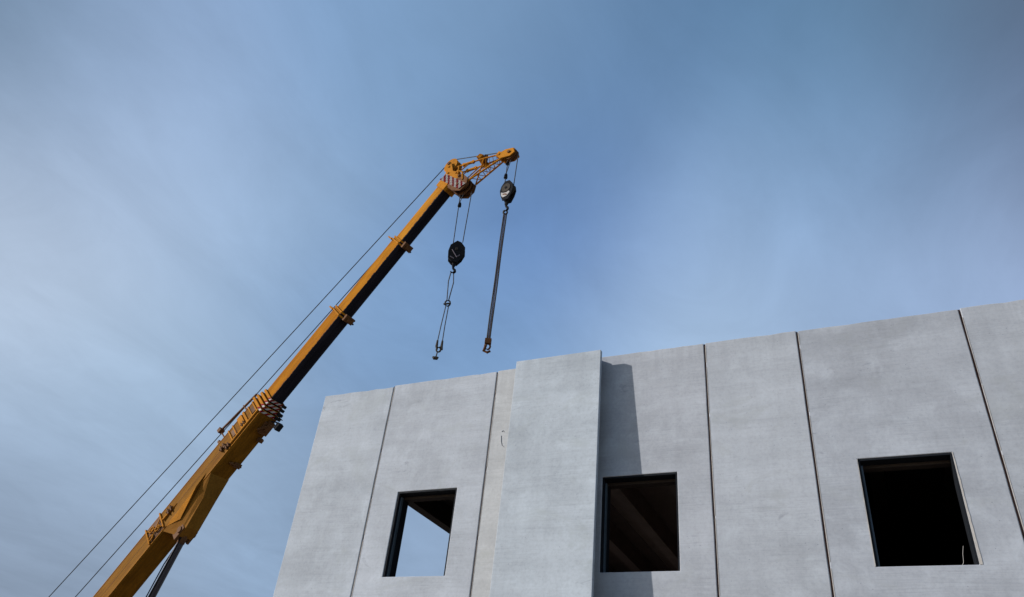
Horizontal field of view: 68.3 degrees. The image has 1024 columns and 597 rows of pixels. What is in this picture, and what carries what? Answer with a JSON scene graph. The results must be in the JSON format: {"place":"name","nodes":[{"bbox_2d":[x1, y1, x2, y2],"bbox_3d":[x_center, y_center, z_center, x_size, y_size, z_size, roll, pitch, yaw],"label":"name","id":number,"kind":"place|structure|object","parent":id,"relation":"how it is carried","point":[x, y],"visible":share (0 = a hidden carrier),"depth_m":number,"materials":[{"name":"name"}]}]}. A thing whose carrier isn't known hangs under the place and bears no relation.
{"place":"outdoors","nodes":[
{"label":"outdoors","id":0,"kind":"place"},
{"bbox_2d":[0,0,1023,596],"label":"sky","id":1,"kind":"structure","parent":0,"point":[183,183],"materials":[{"name":"blue"}]},
{"label":"ground","id":2,"kind":"structure","parent":0,"visible":0},
{"bbox_2d":[49,148,519,596],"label":"mobile crane","id":3,"kind":"object","parent":2,"relation":"on","point":[180,519],"visible":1,"depth_m":28.14,"materials":[{"name":"paint"}]},
{"bbox_2d":[448,241,464,273],"bbox_3d":[-1.960,-1.411,26.301,0.586,1.368,0.324,7,-34,0],"label":"hook block","id":4,"kind":"object","parent":3,"relation":"hanging from","point":[456,253],"depth_m":26.28,"materials":[{"name":"black paint"}]},
{"bbox_2d":[432,273,453,359],"bbox_3d":[-2.238,0.538,24.967,0.308,3.440,0.120,5,-34,2],"label":"lifting sling","id":5,"kind":"object","parent":4,"relation":"hanging from","point":[440,347],"visible":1,"depth_m":24.82,"materials":[{"name":"metal"}]},
{"bbox_2d":[500,180,515,210],"bbox_3d":[-0.162,-3.543,26.346,0.562,1.361,0.319,-10,-38,23],"label":"hook block","id":6,"kind":"object","parent":3,"relation":"hanging from","point":[507,191],"depth_m":26.34,"materials":[{"name":"black paint"}]},
{"bbox_2d":[482,210,507,353],"bbox_3d":[-0.504,-0.698,24.390,0.262,5.754,0.122,5,-34,2],"label":"lifting sling","id":7,"kind":"object","parent":6,"relation":"hanging from","point":[488,339],"visible":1,"depth_m":24.15,"materials":[{"name":"metal"}]},
{"bbox_2d":[489,350,601,596],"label":"leaning panel","id":8,"kind":"object","parent":2,"relation":"on","point":[545,538],"visible":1,"depth_m":13.12,"materials":[{"name":"concrete"}]},
{"bbox_2d":[273,299,1023,596],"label":"concrete building","id":9,"kind":"structure","parent":2,"relation":"on","point":[881,458],"depth_m":12.76,"materials":[{"name":"concrete"}]},
{"bbox_2d":[383,488,456,576],"bbox_3d":[-1.640,4.476,14.275,1.316,1.623,0.366,-10,-38,23],"label":"window frame","id":10,"kind":"structure","parent":9,"relation":"in","point":[391,563],"depth_m":14.57,"materials":[{"name":"metal"}]},
{"bbox_2d":[600,472,679,572],"bbox_3d":[2.184,3.800,12.642,1.316,1.623,0.366,-10,-38,23],"label":"window frame","id":11,"kind":"structure","parent":9,"relation":"in","point":[662,479],"depth_m":12.95,"materials":[{"name":"metal"}]},
{"bbox_2d":[858,453,978,566],"bbox_3d":[5.904,3.142,11.054,1.280,1.623,0.366,-10,-38,23],"label":"window frame","id":12,"kind":"structure","parent":9,"relation":"in","point":[941,460],"depth_m":11.33,"materials":[{"name":"metal"}]}
]}

